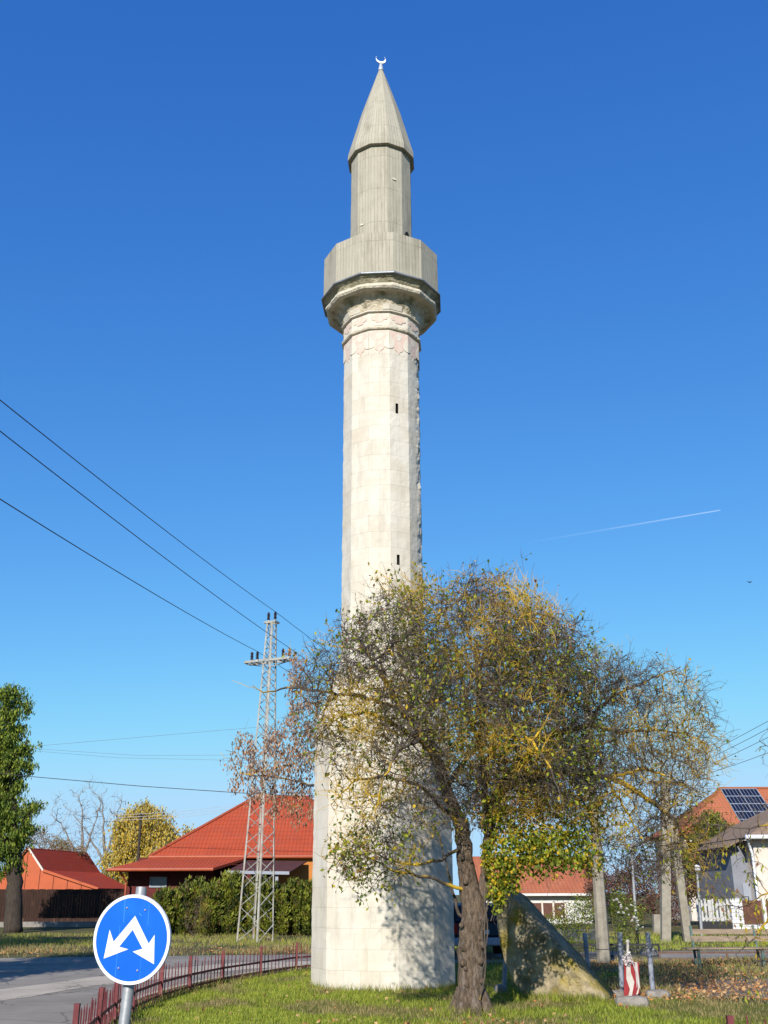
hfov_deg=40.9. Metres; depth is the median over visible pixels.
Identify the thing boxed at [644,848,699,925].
wine tree
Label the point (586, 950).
barrier post
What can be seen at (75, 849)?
brown tree
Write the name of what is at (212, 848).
red roof house
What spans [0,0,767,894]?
sky
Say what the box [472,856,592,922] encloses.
orange roof house
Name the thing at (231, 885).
hedge shrub
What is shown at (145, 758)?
power cable
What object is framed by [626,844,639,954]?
street lamp
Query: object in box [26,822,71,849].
brown tree
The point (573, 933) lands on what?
stone wall
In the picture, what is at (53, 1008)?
road
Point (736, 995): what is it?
fallen leaves
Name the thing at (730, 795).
solar roof house
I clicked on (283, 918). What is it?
hedge shrub
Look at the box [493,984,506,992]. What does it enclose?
concrete block
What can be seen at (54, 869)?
red shed
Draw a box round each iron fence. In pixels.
[72,942,310,1023]
[726,1014,765,1023]
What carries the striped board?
on the lawn at (764, 1008)
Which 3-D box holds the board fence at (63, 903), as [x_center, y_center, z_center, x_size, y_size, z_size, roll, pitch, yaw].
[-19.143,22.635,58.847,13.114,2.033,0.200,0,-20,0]
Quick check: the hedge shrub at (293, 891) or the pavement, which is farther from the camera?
the hedge shrub at (293, 891)
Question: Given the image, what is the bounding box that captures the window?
[149,877,166,886]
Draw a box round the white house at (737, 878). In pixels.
[693,810,767,924]
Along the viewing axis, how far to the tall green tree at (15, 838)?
51.22 m
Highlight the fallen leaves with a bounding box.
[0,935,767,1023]
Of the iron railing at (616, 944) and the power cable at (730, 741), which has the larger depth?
the power cable at (730, 741)
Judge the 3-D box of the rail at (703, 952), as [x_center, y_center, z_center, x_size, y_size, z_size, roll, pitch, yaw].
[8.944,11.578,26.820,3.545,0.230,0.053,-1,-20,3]
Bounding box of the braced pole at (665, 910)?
[649,778,690,942]
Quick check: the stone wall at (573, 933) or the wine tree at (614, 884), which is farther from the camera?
the wine tree at (614, 884)
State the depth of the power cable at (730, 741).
32.53 m
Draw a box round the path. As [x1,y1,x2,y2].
[659,978,767,998]
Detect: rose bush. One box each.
[543,891,594,954]
[605,885,651,954]
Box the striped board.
[624,940,639,995]
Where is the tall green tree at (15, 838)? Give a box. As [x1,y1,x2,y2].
[0,683,48,932]
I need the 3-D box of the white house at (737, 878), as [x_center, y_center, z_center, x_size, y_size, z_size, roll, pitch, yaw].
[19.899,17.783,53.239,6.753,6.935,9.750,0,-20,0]
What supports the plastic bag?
hanging from the striped board
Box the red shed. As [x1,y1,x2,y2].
[0,847,124,921]
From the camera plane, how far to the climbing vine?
15.29 m
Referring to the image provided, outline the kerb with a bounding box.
[84,964,310,1023]
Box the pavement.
[0,961,309,1000]
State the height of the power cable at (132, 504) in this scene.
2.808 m
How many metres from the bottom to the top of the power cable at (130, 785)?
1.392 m
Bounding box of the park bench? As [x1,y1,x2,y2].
[683,925,767,967]
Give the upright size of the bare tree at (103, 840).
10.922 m
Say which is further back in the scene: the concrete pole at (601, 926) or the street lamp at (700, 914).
the street lamp at (700, 914)
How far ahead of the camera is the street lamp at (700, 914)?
42.90 m
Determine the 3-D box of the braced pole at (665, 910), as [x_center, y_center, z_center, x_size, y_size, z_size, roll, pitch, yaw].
[10.673,12.891,38.276,1.579,5.783,0.726,10,-23,-26]
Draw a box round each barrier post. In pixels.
[502,958,506,984]
[583,933,589,966]
[617,932,623,991]
[645,932,654,989]
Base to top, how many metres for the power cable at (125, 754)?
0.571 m
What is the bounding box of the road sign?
[93,887,170,1023]
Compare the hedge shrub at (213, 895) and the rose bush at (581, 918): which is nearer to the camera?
the rose bush at (581, 918)
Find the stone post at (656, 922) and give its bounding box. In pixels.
[652,914,659,932]
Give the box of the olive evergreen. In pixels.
[681,808,744,902]
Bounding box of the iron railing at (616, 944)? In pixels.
[571,943,660,957]
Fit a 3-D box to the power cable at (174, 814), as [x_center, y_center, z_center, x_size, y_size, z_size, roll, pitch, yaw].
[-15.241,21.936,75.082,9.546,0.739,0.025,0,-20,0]
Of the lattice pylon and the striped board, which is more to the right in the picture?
the striped board
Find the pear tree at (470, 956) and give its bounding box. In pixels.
[232,553,738,1017]
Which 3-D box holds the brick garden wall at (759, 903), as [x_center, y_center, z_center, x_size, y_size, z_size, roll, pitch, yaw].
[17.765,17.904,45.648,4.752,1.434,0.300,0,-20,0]
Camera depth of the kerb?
19.56 m
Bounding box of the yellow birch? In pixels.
[94,796,194,884]
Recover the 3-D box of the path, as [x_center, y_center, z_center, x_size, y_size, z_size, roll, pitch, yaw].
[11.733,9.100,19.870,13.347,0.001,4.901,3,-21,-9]
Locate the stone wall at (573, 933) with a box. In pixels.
[556,929,595,940]
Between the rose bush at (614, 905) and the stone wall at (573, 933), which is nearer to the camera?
the rose bush at (614, 905)
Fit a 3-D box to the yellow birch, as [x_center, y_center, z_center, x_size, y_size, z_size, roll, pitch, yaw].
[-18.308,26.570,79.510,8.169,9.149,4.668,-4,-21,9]
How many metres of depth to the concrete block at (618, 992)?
17.27 m
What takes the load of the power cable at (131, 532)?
attached to the lattice pylon
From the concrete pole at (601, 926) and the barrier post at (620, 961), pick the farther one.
the concrete pole at (601, 926)
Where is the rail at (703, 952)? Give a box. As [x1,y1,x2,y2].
[658,951,767,960]
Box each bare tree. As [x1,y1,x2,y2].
[43,775,106,851]
[73,784,125,874]
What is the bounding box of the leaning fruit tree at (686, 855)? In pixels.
[659,729,767,1002]
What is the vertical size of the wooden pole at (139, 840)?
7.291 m
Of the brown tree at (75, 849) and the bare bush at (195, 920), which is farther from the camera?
the brown tree at (75, 849)
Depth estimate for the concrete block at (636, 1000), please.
15.97 m
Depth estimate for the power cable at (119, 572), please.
23.81 m
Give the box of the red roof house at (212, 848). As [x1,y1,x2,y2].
[106,795,313,898]
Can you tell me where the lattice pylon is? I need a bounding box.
[236,611,290,942]
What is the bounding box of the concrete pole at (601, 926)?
[580,670,610,964]
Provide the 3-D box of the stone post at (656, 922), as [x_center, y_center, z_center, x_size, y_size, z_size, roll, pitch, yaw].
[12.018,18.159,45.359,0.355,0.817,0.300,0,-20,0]
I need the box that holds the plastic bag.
[622,951,639,986]
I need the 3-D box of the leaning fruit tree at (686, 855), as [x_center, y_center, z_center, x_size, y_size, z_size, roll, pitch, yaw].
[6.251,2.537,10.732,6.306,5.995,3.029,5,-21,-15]
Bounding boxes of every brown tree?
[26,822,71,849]
[46,834,93,859]
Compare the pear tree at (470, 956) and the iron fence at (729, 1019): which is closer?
the iron fence at (729, 1019)
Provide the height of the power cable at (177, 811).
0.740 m
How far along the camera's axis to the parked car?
27.86 m
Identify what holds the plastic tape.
attached to the barrier post at (650, 964)
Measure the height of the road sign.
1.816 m
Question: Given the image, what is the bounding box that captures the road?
[0,950,767,1023]
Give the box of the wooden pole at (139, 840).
[136,813,145,861]
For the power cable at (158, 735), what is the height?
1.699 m
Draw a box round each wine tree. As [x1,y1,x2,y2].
[580,857,615,912]
[604,850,659,926]
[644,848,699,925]
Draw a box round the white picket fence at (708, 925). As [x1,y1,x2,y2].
[696,899,732,928]
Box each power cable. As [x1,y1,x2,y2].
[0,400,323,648]
[0,431,451,758]
[0,499,325,695]
[0,773,310,796]
[39,751,257,760]
[41,722,298,745]
[45,749,262,755]
[111,812,221,820]
[116,808,230,817]
[121,805,233,814]
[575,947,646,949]
[656,721,767,777]
[662,729,766,779]
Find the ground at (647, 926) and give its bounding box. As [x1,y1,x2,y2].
[0,894,767,1022]
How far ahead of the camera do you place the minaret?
22.58 m
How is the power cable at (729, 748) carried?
attached to the braced pole at (665, 910)
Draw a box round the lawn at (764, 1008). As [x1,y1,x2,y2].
[135,965,767,1023]
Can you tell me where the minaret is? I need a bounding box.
[311,57,454,991]
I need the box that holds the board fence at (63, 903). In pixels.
[0,889,126,926]
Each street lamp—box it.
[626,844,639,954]
[695,865,703,935]
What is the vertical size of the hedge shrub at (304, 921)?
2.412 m
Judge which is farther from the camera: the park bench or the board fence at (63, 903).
the board fence at (63, 903)
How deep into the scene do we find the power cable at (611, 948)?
19.15 m
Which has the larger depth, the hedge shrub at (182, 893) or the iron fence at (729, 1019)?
the hedge shrub at (182, 893)
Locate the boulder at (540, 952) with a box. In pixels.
[497,891,615,1000]
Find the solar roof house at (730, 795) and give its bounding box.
[646,787,767,920]
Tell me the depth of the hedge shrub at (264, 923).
44.49 m
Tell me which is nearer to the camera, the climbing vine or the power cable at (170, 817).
the climbing vine
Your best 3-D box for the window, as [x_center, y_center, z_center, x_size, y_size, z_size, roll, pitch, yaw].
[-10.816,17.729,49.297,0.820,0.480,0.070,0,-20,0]
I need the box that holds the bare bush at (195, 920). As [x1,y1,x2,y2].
[179,895,211,935]
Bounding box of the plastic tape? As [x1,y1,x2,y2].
[645,942,660,958]
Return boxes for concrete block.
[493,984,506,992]
[612,990,623,995]
[615,995,649,1006]
[645,989,669,998]
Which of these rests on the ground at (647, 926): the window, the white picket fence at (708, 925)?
the white picket fence at (708, 925)
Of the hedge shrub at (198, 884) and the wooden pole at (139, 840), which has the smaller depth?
the hedge shrub at (198, 884)
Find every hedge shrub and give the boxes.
[151,885,175,931]
[170,880,193,934]
[184,875,206,933]
[196,879,224,935]
[208,869,244,934]
[238,878,252,934]
[246,874,274,935]
[269,880,292,935]
[282,876,304,934]
[296,879,311,935]
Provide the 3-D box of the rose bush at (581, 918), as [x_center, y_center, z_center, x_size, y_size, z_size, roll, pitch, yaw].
[5.160,11.368,28.230,1.655,1.834,1.655,8,-22,-22]
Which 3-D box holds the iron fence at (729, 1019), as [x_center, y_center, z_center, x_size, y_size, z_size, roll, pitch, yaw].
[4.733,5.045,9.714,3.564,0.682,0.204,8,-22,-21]
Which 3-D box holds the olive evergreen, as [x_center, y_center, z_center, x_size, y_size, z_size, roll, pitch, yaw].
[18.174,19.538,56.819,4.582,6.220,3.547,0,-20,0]
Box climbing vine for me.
[479,788,605,999]
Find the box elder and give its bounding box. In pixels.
[220,570,590,840]
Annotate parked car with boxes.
[453,903,502,957]
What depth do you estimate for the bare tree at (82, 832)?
88.27 m
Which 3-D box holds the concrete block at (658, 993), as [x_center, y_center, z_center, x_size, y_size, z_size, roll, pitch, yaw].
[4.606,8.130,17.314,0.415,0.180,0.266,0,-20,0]
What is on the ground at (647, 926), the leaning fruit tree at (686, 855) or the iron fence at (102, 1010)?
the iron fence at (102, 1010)
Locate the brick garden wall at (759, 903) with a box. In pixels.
[728,898,767,928]
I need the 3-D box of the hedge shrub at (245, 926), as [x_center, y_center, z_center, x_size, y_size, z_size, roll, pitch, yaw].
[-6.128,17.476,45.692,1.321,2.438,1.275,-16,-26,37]
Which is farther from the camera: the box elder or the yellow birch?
the yellow birch
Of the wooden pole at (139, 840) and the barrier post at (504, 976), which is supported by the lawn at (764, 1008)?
the barrier post at (504, 976)
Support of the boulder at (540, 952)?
on the ground at (647, 926)
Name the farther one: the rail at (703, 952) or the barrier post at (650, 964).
the rail at (703, 952)
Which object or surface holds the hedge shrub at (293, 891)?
on the ground at (647, 926)
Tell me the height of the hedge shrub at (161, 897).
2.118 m

